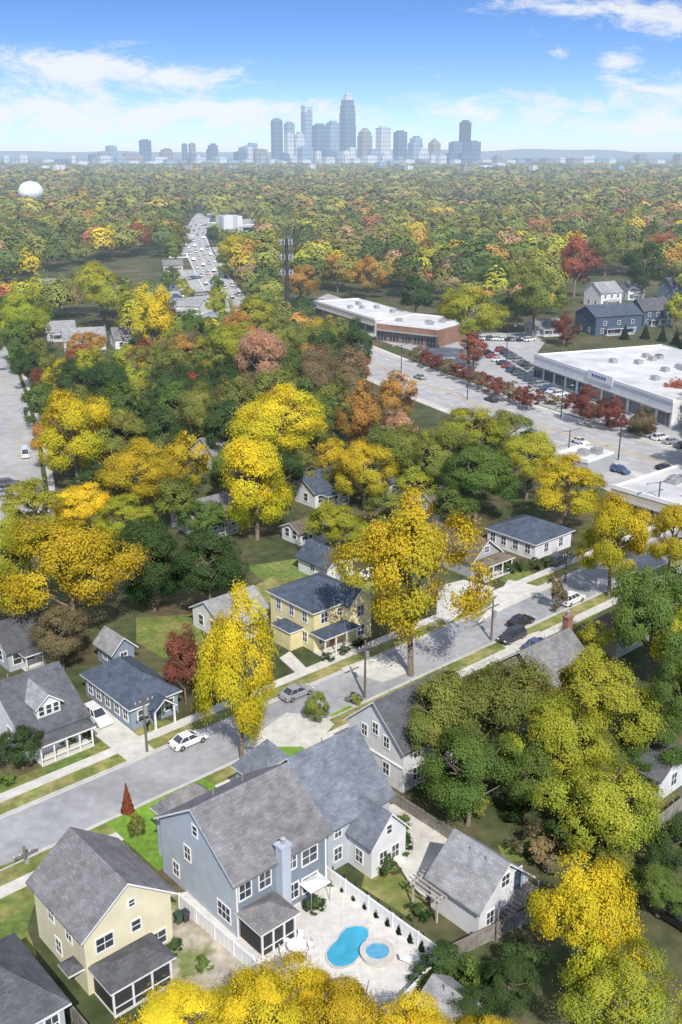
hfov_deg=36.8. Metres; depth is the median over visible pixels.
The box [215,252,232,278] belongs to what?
broadleaf tree
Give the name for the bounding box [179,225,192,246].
broadleaf tree
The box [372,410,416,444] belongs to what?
broadleaf tree
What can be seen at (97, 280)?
broadleaf tree
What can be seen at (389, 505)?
broadleaf tree
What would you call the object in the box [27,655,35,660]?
window
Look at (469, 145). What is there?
skyscraper
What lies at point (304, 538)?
window
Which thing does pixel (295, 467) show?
broadleaf tree
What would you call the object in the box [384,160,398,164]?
city building
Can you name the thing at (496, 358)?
parked car
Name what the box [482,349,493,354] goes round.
parked car
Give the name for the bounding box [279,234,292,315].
cell tower
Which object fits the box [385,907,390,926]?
conifer shrub
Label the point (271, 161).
city building
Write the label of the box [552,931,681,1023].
broadleaf tree
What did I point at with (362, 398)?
broadleaf tree
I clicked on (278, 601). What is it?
window
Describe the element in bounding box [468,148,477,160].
city building
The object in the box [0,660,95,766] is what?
house
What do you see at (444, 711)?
broadleaf tree
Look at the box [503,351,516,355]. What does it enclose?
parked car
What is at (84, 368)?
broadleaf tree
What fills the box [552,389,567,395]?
parked car
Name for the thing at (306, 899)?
grill
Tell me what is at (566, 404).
shrub
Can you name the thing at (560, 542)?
window
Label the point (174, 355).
broadleaf tree
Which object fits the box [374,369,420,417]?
broadleaf tree
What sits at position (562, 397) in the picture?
street lamp
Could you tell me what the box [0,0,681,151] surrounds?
sky
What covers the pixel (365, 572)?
parked car
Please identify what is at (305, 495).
window
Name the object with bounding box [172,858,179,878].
window
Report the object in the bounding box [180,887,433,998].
patio
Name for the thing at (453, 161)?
city building
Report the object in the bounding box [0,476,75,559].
broadleaf tree
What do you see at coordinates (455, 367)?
broadleaf tree
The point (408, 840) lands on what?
shrub
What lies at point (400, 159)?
city building
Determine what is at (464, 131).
skyscraper
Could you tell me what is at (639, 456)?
boulevard
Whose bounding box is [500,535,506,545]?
window
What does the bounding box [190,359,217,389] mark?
broadleaf tree
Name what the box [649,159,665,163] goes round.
city building
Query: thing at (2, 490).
parked car
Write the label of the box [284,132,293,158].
skyscraper
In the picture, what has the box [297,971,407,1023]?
broadleaf tree
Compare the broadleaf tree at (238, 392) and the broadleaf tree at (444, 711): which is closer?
the broadleaf tree at (444, 711)
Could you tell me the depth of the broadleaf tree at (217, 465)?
195.64 m
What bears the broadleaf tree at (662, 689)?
on the ground at (492, 828)
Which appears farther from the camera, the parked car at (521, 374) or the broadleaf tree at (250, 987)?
the parked car at (521, 374)
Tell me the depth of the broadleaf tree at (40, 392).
248.74 m
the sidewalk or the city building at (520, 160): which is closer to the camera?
the sidewalk
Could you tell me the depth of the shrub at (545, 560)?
168.32 m
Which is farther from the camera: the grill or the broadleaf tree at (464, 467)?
the broadleaf tree at (464, 467)
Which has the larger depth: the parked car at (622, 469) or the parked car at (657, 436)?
the parked car at (657, 436)
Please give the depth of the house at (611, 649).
139.19 m
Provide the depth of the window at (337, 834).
96.91 m
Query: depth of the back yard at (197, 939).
87.20 m
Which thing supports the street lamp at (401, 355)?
on the boulevard
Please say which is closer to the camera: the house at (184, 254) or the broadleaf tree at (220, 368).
the broadleaf tree at (220, 368)
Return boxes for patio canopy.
[299,872,330,910]
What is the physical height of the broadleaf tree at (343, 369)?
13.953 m
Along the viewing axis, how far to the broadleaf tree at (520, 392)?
273.06 m
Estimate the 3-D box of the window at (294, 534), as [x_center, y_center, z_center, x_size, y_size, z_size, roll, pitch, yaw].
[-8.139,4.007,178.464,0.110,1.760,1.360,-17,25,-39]
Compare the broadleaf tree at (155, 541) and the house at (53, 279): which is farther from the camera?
the house at (53, 279)
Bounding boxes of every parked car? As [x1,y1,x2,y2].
[0,477,19,487]
[0,488,12,495]
[84,700,112,727]
[168,729,208,751]
[278,683,314,702]
[358,567,372,579]
[413,374,425,379]
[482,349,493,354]
[484,396,498,402]
[485,335,491,340]
[485,353,498,357]
[491,335,498,340]
[491,356,504,361]
[494,346,507,351]
[496,359,510,364]
[496,623,526,644]
[497,336,505,340]
[499,349,512,353]
[501,362,514,367]
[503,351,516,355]
[505,366,515,372]
[506,613,534,625]
[507,354,517,358]
[511,368,525,372]
[512,356,526,361]
[512,370,522,375]
[516,359,530,363]
[517,372,530,378]
[521,636,543,648]
[522,374,533,380]
[523,336,535,341]
[524,363,532,368]
[528,377,539,383]
[533,380,548,386]
[539,384,553,390]
[546,387,556,393]
[548,552,571,565]
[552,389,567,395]
[558,590,585,606]
[571,436,589,444]
[610,463,615,471]
[612,464,630,474]
[642,431,655,437]
[649,901,681,929]
[651,432,669,440]
[655,463,670,469]
[662,437,680,444]
[673,441,681,448]
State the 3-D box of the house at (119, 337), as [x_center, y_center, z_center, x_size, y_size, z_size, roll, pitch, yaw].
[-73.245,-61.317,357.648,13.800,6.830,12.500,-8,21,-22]
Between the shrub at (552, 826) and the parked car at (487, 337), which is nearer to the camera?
the shrub at (552, 826)
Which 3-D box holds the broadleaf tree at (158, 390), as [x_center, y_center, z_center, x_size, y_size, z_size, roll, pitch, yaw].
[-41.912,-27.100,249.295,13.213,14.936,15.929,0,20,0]
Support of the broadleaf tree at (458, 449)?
on the ground at (492, 828)
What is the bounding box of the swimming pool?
[325,924,369,969]
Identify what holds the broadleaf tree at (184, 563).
on the ground at (492, 828)
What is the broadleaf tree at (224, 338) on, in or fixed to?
on the ground at (492, 828)
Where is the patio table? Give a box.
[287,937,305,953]
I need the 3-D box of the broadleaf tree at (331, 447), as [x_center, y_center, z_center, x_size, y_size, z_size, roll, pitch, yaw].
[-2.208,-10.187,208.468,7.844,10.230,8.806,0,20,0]
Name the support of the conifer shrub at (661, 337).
on the ground at (492, 828)
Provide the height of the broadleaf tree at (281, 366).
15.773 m
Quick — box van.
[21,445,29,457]
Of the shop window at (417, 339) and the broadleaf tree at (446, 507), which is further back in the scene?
the shop window at (417, 339)
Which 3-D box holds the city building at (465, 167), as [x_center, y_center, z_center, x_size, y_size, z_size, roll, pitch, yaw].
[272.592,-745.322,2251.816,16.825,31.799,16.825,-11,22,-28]
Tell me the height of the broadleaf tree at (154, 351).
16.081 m
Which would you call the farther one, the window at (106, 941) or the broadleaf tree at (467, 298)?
the broadleaf tree at (467, 298)
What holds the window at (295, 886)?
in the house at (244, 855)
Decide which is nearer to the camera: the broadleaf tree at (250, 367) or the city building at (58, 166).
the broadleaf tree at (250, 367)
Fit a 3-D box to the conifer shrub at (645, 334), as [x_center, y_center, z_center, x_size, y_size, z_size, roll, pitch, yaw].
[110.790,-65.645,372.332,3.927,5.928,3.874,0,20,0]
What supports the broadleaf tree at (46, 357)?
on the ground at (492, 828)
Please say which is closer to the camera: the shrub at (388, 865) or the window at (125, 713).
the shrub at (388, 865)
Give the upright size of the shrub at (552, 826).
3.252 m
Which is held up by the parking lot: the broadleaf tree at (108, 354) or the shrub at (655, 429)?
the shrub at (655, 429)
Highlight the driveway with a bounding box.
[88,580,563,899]
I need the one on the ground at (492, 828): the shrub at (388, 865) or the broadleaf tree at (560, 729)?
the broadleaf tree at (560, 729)
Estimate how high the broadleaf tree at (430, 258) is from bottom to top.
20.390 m
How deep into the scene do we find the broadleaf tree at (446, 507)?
180.37 m
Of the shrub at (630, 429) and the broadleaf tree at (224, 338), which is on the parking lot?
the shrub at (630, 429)
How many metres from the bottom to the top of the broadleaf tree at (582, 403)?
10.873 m
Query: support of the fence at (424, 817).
on the ground at (492, 828)
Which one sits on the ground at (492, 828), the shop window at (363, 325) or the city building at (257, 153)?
the city building at (257, 153)
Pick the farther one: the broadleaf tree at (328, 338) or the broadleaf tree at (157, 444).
the broadleaf tree at (328, 338)
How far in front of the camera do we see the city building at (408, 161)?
3515.49 m
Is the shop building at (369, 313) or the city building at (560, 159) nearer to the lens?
the shop building at (369, 313)
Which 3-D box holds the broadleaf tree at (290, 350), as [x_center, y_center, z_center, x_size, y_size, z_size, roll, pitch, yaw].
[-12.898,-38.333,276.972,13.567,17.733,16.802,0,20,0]
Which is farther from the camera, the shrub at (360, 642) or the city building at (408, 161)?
the city building at (408, 161)
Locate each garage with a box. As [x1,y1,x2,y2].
[294,538,356,579]
[424,828,538,942]
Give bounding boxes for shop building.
[197,311,218,314]
[207,222,215,227]
[242,223,253,230]
[314,298,412,333]
[374,313,471,347]
[529,344,681,428]
[553,444,613,477]
[608,464,681,529]
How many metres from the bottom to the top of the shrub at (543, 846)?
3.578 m
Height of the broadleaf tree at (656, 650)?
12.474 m
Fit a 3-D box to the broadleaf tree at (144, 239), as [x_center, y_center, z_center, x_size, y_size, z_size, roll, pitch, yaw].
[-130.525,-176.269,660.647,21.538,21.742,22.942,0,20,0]
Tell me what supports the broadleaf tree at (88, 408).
on the ground at (492, 828)
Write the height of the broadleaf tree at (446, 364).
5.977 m
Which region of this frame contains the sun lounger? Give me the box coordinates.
[398,954,419,962]
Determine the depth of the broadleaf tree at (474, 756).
100.92 m
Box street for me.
[0,528,681,870]
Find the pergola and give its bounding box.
[407,865,447,923]
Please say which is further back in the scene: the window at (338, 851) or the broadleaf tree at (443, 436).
the broadleaf tree at (443, 436)
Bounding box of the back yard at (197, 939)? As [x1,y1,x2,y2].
[138,893,248,1023]
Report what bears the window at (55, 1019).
in the house at (31, 992)
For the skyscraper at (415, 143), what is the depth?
3748.76 m
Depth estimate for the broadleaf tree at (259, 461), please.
175.04 m
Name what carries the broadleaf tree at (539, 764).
on the ground at (492, 828)
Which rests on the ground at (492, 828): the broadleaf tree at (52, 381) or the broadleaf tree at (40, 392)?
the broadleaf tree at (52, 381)
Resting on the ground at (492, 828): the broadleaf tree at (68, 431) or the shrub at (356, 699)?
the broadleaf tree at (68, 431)
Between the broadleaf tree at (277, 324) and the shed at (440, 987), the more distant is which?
the broadleaf tree at (277, 324)
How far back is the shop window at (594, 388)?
279.50 m
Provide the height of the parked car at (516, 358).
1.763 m
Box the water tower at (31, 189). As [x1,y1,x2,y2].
[18,181,43,198]
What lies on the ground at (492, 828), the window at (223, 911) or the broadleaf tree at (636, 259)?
the broadleaf tree at (636, 259)
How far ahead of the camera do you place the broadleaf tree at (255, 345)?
259.83 m
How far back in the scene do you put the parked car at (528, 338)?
366.72 m
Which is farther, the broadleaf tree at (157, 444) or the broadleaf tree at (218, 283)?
the broadleaf tree at (218, 283)
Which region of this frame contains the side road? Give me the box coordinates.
[0,340,42,544]
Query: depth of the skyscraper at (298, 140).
3787.39 m
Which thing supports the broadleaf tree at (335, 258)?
on the ground at (492, 828)
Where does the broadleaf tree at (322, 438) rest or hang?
on the ground at (492, 828)
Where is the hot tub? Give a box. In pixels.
[360,937,394,967]
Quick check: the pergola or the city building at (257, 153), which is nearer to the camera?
the pergola
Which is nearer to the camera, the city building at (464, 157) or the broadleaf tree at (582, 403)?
the broadleaf tree at (582, 403)
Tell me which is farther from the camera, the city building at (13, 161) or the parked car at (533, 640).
the city building at (13, 161)
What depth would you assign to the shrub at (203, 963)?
85.65 m
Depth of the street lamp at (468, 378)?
280.44 m
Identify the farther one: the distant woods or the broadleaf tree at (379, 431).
the distant woods
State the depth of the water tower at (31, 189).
1041.48 m
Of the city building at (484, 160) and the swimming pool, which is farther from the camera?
the city building at (484, 160)
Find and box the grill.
[302,893,316,911]
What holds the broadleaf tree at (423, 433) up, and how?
on the ground at (492, 828)
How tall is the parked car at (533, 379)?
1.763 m
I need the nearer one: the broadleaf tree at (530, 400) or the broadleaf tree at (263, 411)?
the broadleaf tree at (263, 411)
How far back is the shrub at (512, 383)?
291.07 m
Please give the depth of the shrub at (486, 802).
104.69 m
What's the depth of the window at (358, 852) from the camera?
97.33 m
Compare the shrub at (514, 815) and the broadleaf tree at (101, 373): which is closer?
the shrub at (514, 815)
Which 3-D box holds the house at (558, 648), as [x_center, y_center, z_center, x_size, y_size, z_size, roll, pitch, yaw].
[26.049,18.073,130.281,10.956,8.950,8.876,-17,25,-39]
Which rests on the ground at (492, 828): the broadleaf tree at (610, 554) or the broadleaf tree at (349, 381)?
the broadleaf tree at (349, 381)
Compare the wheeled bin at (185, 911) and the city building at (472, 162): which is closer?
the wheeled bin at (185, 911)
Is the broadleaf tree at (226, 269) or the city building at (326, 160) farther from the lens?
the city building at (326, 160)
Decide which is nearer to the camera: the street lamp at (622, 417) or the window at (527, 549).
the window at (527, 549)
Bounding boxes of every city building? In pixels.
[3,155,8,162]
[9,160,18,163]
[17,154,27,162]
[41,159,53,162]
[51,164,64,169]
[55,159,70,163]
[70,155,75,163]
[75,161,87,164]
[88,154,98,162]
[97,152,109,155]
[98,155,110,163]
[105,145,116,160]
[106,162,116,165]
[114,156,126,162]
[122,153,132,160]
[127,161,139,163]
[131,154,142,161]
[151,157,166,163]
[159,148,172,158]
[163,159,176,163]
[180,165,192,169]
[181,143,187,160]
[187,153,196,162]
[188,143,195,153]
[193,157,205,162]
[197,199,212,212]
[206,143,217,159]
[212,156,218,163]
[215,214,242,231]
[217,157,226,162]
[224,164,236,168]
[227,160,238,162]
[233,151,246,161]
[238,143,257,151]
[242,159,252,163]
[246,147,252,158]
[253,149,267,161]
[259,154,264,163]
[267,159,275,163]
[280,153,289,162]
[290,156,296,162]
[297,147,312,162]
[298,159,310,162]
[308,163,314,168]
[314,151,320,160]
[321,151,336,163]
[322,157,334,163]
[336,158,342,162]
[338,150,350,161]
[343,155,348,162]
[347,147,355,157]
[350,158,360,162]
[362,155,376,162]
[367,149,377,161]
[375,162,386,167]
[378,152,391,161]
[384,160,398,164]
[397,156,402,162]
[403,159,414,163]
[404,166,412,170]
[413,148,428,159]
[415,159,429,162]
[429,154,435,163]
[436,154,446,163]
[445,152,457,164]
[450,159,460,163]
[457,153,471,163]
[460,165,470,170]
[467,160,478,164]
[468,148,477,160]
[478,159,491,162]
[491,155,502,162]
[491,163,505,166]
[500,160,515,162]
[512,158,525,162]
[523,158,532,162]
[529,165,537,170]
[539,158,553,162]
[555,157,565,162]
[566,158,579,163]
[576,156,592,162]
[603,158,615,163]
[615,165,623,169]
[633,154,646,162]
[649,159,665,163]
[672,154,681,162]
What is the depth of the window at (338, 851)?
97.64 m
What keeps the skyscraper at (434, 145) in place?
on the ground at (492, 828)
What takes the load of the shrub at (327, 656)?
on the ground at (492, 828)
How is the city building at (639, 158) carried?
on the ground at (492, 828)
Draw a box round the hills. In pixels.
[0,149,675,155]
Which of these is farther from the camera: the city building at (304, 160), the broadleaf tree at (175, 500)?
the city building at (304, 160)
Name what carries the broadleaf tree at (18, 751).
on the ground at (492, 828)
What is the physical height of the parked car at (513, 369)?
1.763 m
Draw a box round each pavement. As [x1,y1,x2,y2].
[1,333,54,514]
[339,335,681,476]
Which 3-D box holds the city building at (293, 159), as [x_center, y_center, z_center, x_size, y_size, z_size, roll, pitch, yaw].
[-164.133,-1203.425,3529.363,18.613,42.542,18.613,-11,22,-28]
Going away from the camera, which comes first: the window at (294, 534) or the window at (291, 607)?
the window at (291, 607)
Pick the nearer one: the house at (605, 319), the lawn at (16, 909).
the lawn at (16, 909)
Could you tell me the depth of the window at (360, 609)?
142.17 m
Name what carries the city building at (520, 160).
on the ground at (492, 828)
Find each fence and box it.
[64,1002,87,1023]
[178,892,261,975]
[323,866,439,1018]
[389,792,452,838]
[451,905,538,953]
[640,797,681,841]
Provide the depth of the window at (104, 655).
136.37 m
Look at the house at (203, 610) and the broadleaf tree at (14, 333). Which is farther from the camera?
the broadleaf tree at (14, 333)
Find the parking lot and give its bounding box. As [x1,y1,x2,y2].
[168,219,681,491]
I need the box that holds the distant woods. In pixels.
[0,160,681,336]
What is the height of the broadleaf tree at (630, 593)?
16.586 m
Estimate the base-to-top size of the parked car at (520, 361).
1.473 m
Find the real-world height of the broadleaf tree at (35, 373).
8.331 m
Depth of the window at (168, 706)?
124.10 m
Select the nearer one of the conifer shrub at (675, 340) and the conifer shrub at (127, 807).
the conifer shrub at (127, 807)
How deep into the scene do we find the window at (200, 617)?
146.28 m
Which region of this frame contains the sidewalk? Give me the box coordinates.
[0,526,681,898]
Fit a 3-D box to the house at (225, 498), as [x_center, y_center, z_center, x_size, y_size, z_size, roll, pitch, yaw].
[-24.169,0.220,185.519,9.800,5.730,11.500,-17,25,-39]
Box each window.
[0,649,3,662]
[12,653,22,665]
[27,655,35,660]
[38,705,45,717]
[43,1012,60,1023]
[45,702,52,714]
[47,909,54,925]
[52,700,59,712]
[54,935,62,957]
[64,928,72,945]
[87,681,93,695]
[94,930,114,955]
[95,687,101,701]
[102,652,107,660]
[104,694,110,708]
[113,700,119,715]
[120,650,127,656]
[122,707,128,722]
[127,897,135,908]
[130,916,141,933]
[137,708,149,722]
[153,926,167,943]
[163,696,173,711]
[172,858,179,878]
[183,843,191,863]
[191,823,197,839]
[198,613,203,626]
[216,897,230,925]
[238,880,252,902]
[258,869,271,891]
[276,597,280,610]
[284,526,289,537]
[288,603,293,616]
[291,855,296,870]
[292,529,296,540]
[292,880,299,900]
[301,843,317,867]
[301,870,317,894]
[302,534,307,540]
[302,610,307,623]
[302,630,307,643]
[303,492,307,501]
[310,565,314,572]
[318,495,322,503]
[318,638,323,645]
[320,610,327,624]
[331,313,337,320]
[333,844,342,862]
[334,828,341,839]
[337,606,341,616]
[355,846,362,865]
[356,603,364,617]
[357,323,364,329]
[358,623,364,636]
[361,721,367,737]
[366,324,373,332]
[372,720,378,736]
[377,331,386,339]
[378,848,387,867]
[382,760,389,776]
[383,734,389,750]
[386,822,392,835]
[389,332,398,341]
[391,841,399,858]
[401,333,410,342]
[412,764,420,781]
[413,335,423,344]
[413,749,421,760]
[426,336,435,345]
[484,545,489,553]
[485,907,494,927]
[490,531,495,542]
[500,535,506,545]
[500,870,510,889]
[512,539,518,550]
[524,543,530,554]
[534,366,542,378]
[544,370,553,382]
[544,542,548,552]
[555,373,564,386]
[558,536,562,546]
[566,378,575,390]
[577,382,585,392]
[591,387,600,399]
[602,391,612,403]
[615,395,626,410]
[628,400,640,412]
[640,508,653,518]
[643,405,654,417]
[644,776,654,792]
[657,410,670,426]
[670,770,677,787]
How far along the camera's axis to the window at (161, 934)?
87.18 m
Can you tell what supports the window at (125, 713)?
in the house at (118, 687)
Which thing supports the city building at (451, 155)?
on the ground at (492, 828)
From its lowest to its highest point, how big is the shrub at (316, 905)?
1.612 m
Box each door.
[153,705,162,718]
[335,567,344,579]
[512,865,522,891]
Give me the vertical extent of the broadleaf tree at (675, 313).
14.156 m
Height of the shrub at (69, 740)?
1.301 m
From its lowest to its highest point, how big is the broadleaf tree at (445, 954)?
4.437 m
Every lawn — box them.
[0,559,602,955]
[107,645,502,870]
[124,577,487,916]
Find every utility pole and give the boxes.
[13,846,36,863]
[134,695,152,751]
[358,640,372,697]
[488,600,499,640]
[563,549,572,581]
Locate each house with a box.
[0,606,66,671]
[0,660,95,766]
[0,933,71,1023]
[25,827,177,1018]
[38,278,63,284]
[45,320,75,341]
[61,326,105,351]
[80,656,181,730]
[108,326,152,348]
[150,762,332,957]
[162,259,183,271]
[164,276,187,289]
[168,247,187,257]
[170,492,239,537]
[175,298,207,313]
[189,435,232,469]
[189,585,269,638]
[193,314,225,320]
[231,725,411,878]
[266,572,372,658]
[279,517,330,545]
[285,466,351,507]
[343,669,457,792]
[361,463,420,496]
[405,483,470,522]
[429,520,514,582]
[484,514,574,559]
[490,610,588,708]
[524,318,560,336]
[574,302,643,335]
[582,602,664,659]
[583,281,622,304]
[618,281,645,299]
[626,738,681,799]
[631,297,670,326]
[658,277,681,299]
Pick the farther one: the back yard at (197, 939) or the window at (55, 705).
the window at (55, 705)
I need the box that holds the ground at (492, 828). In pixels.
[0,152,681,1023]
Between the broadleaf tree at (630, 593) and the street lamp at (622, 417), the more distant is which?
the street lamp at (622, 417)
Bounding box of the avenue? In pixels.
[185,210,261,329]
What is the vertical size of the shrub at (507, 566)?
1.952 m
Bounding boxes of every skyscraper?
[139,139,151,159]
[271,118,282,158]
[284,121,294,152]
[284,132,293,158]
[293,132,304,156]
[301,105,312,146]
[312,123,326,160]
[326,121,339,157]
[339,91,355,151]
[357,128,371,159]
[375,126,390,155]
[393,130,406,158]
[407,136,422,158]
[428,138,440,154]
[448,141,462,152]
[459,120,471,152]
[465,141,480,159]
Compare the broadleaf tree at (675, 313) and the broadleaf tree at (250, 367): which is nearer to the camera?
the broadleaf tree at (250, 367)
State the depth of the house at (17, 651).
135.95 m
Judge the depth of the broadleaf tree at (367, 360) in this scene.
288.29 m
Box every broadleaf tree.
[0,287,54,345]
[0,318,37,366]
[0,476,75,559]
[0,511,48,616]
[0,512,153,638]
[0,723,46,768]
[8,345,48,388]
[17,337,59,375]
[17,380,53,423]
[24,340,49,362]
[24,602,90,669]
[28,418,61,470]
[29,367,44,387]
[30,386,112,483]
[40,357,72,387]
[45,357,105,401]
[48,482,112,529]
[59,383,92,418]
[61,331,106,352]
[61,395,106,437]
[61,405,115,458]
[64,343,100,362]
[66,458,126,513]
[70,345,104,389]
[71,260,135,331]
[76,362,109,399]
[84,427,131,490]
[87,435,181,513]
[88,358,137,402]
[89,492,159,538]
[91,406,137,442]
[96,348,153,387]
[96,408,157,459]
[98,379,155,427]
[102,349,115,363]
[111,513,184,611]
[112,972,233,1023]
[113,343,132,358]
[122,353,140,364]
[123,356,152,378]
[123,378,159,405]
[124,343,176,377]
[126,222,151,255]
[126,330,150,346]
[126,336,156,361]
[127,281,173,341]
[127,812,145,839]
[132,438,171,488]
[134,403,159,434]
[136,357,155,378]
[137,400,192,453]
[138,395,163,431]
[141,370,192,408]
[142,375,156,388]
[146,360,193,399]
[148,337,170,350]
[153,321,189,346]
[153,341,204,372]
[153,469,197,530]
[155,380,201,416]
[160,234,185,258]
[160,266,180,291]
[160,618,200,704]
[161,430,212,487]
[166,528,255,598]
[167,306,210,345]
[169,333,206,363]
[169,378,218,439]
[170,364,200,381]
[171,328,208,357]
[172,362,230,402]
[173,277,195,297]
[176,498,229,537]
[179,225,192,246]
[186,947,342,1023]
[187,576,281,757]
[190,334,212,357]
[190,349,211,366]
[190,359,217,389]
[194,321,249,376]
[196,318,212,335]
[200,397,242,449]
[202,324,221,335]
[203,285,234,314]
[204,225,218,246]
[204,434,259,498]
[207,353,246,393]
[209,274,223,292]
[211,374,257,421]
[215,234,256,276]
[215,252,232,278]
[218,430,298,540]
[220,382,330,454]
[222,305,258,328]
[224,311,255,332]
[231,373,242,387]
[232,327,288,375]
[237,293,277,327]
[238,321,251,336]
[238,359,258,374]
[239,369,267,404]
[241,366,306,405]
[247,420,277,444]
[250,443,306,499]
[252,262,275,287]
[258,322,280,335]
[260,311,296,334]
[260,383,299,425]
[265,364,299,412]
[272,337,304,367]
[277,353,319,379]
[279,323,337,355]
[279,966,341,1023]
[281,264,321,307]
[284,420,310,453]
[285,446,321,477]
[290,375,341,445]
[294,339,338,399]
[294,342,316,360]
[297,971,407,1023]
[300,498,370,545]
[303,414,333,456]
[303,689,331,721]
[305,327,348,369]
[311,314,337,329]
[312,382,354,434]
[314,437,347,467]
[317,315,360,349]
[319,404,346,435]
[320,454,362,490]
[321,254,354,291]
[321,481,500,676]
[326,360,364,384]
[327,344,369,383]
[329,438,402,511]
[332,379,382,448]
[334,370,384,421]
[336,373,349,410]
[340,315,372,365]
[344,254,389,299]
[348,351,373,377]
[360,489,404,523]
[364,423,407,468]
[366,421,426,472]
[370,985,455,1023]
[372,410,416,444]
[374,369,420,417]
[385,250,410,288]
[385,406,423,436]
[393,465,441,503]
[397,274,436,312]
[397,424,469,488]
[401,665,500,767]
[407,345,426,362]
[411,429,446,473]
[414,723,530,826]
[417,938,471,977]
[419,349,434,367]
[420,242,437,271]
[427,354,444,371]
[428,483,483,526]
[434,283,513,363]
[435,441,526,523]
[436,404,507,451]
[436,649,582,756]
[437,446,499,489]
[438,358,454,375]
[446,982,500,1023]
[448,363,467,380]
[450,434,502,494]
[455,1011,516,1023]
[456,330,488,367]
[459,366,479,384]
[464,254,518,288]
[467,372,485,388]
[478,375,497,393]
[479,408,537,467]
[479,949,544,1021]
[490,380,507,397]
[493,683,620,792]
[493,737,562,810]
[497,430,558,499]
[501,259,574,337]
[501,384,515,401]
[509,388,526,406]
[521,392,540,410]
[524,848,651,999]
[527,751,673,861]
[529,451,608,526]
[538,642,667,768]
[545,572,569,612]
[549,311,581,345]
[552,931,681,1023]
[554,230,604,297]
[556,729,630,774]
[565,382,609,424]
[569,488,655,596]
[577,619,616,662]
[586,226,627,275]
[592,842,639,883]
[593,396,628,430]
[605,556,681,680]
[611,701,681,773]
[620,241,670,297]
[626,861,681,919]
[628,405,657,438]
[641,808,681,877]
[645,230,680,258]
[645,501,681,569]
[646,602,681,679]
[646,656,681,737]
[663,292,681,328]
[664,377,681,389]
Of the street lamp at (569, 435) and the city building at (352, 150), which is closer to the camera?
the street lamp at (569, 435)
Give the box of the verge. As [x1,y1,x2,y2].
[0,525,681,885]
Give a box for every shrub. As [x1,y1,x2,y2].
[0,772,16,786]
[59,737,76,744]
[81,730,90,737]
[121,783,134,815]
[165,937,183,955]
[195,953,213,973]
[302,894,326,915]
[321,652,334,661]
[337,645,350,655]
[344,691,363,704]
[351,638,363,647]
[376,853,401,876]
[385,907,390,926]
[396,916,401,935]
[397,813,411,828]
[402,830,413,856]
[405,901,434,923]
[406,960,437,982]
[407,924,413,943]
[410,970,453,999]
[414,768,457,794]
[418,932,424,952]
[451,950,485,987]
[452,783,492,819]
[490,377,502,383]
[496,934,551,965]
[500,790,545,822]
[501,560,516,573]
[505,819,569,873]
[506,380,517,389]
[515,558,529,570]
[517,386,534,393]
[528,557,542,568]
[534,389,547,398]
[536,814,579,858]
[540,556,552,566]
[542,393,560,404]
[558,398,573,408]
[563,804,595,832]
[566,813,620,850]
[619,324,629,339]
[624,789,651,813]
[626,426,633,432]
[640,324,649,338]
[642,425,656,433]
[656,326,666,341]
[670,329,679,345]
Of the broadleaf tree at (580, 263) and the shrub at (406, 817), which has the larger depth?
the broadleaf tree at (580, 263)
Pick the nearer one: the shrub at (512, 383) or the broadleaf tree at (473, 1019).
the broadleaf tree at (473, 1019)
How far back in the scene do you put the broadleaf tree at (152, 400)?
238.68 m
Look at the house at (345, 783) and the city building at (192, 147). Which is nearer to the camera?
the house at (345, 783)
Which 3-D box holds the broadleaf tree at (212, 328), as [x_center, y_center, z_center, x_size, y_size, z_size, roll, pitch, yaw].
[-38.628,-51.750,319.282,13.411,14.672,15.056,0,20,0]
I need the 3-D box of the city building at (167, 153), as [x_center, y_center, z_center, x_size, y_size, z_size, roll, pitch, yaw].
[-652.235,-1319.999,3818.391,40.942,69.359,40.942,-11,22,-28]
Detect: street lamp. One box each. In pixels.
[392,343,410,373]
[458,367,478,398]
[499,325,516,359]
[518,380,538,409]
[552,384,573,417]
[558,428,581,447]
[610,414,633,459]
[646,478,673,496]
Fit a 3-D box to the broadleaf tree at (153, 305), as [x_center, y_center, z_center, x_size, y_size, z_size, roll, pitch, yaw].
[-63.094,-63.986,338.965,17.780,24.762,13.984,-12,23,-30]
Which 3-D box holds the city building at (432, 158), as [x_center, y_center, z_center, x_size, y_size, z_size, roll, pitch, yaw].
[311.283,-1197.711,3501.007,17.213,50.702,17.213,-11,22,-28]
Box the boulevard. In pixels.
[362,345,681,474]
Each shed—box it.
[92,625,138,662]
[414,973,481,1023]
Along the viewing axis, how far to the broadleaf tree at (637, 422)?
240.78 m
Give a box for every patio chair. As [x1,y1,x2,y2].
[279,944,285,956]
[297,929,303,938]
[303,949,310,957]
[307,936,313,948]
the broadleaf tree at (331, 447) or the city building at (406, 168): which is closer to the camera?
the broadleaf tree at (331, 447)
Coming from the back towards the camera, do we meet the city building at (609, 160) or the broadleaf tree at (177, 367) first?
the city building at (609, 160)
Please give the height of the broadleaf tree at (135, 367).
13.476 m
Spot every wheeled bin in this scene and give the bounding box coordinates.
[173,909,182,924]
[180,907,189,922]
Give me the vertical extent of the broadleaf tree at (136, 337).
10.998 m
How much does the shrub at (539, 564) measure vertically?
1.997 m
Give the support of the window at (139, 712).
in the house at (118, 687)

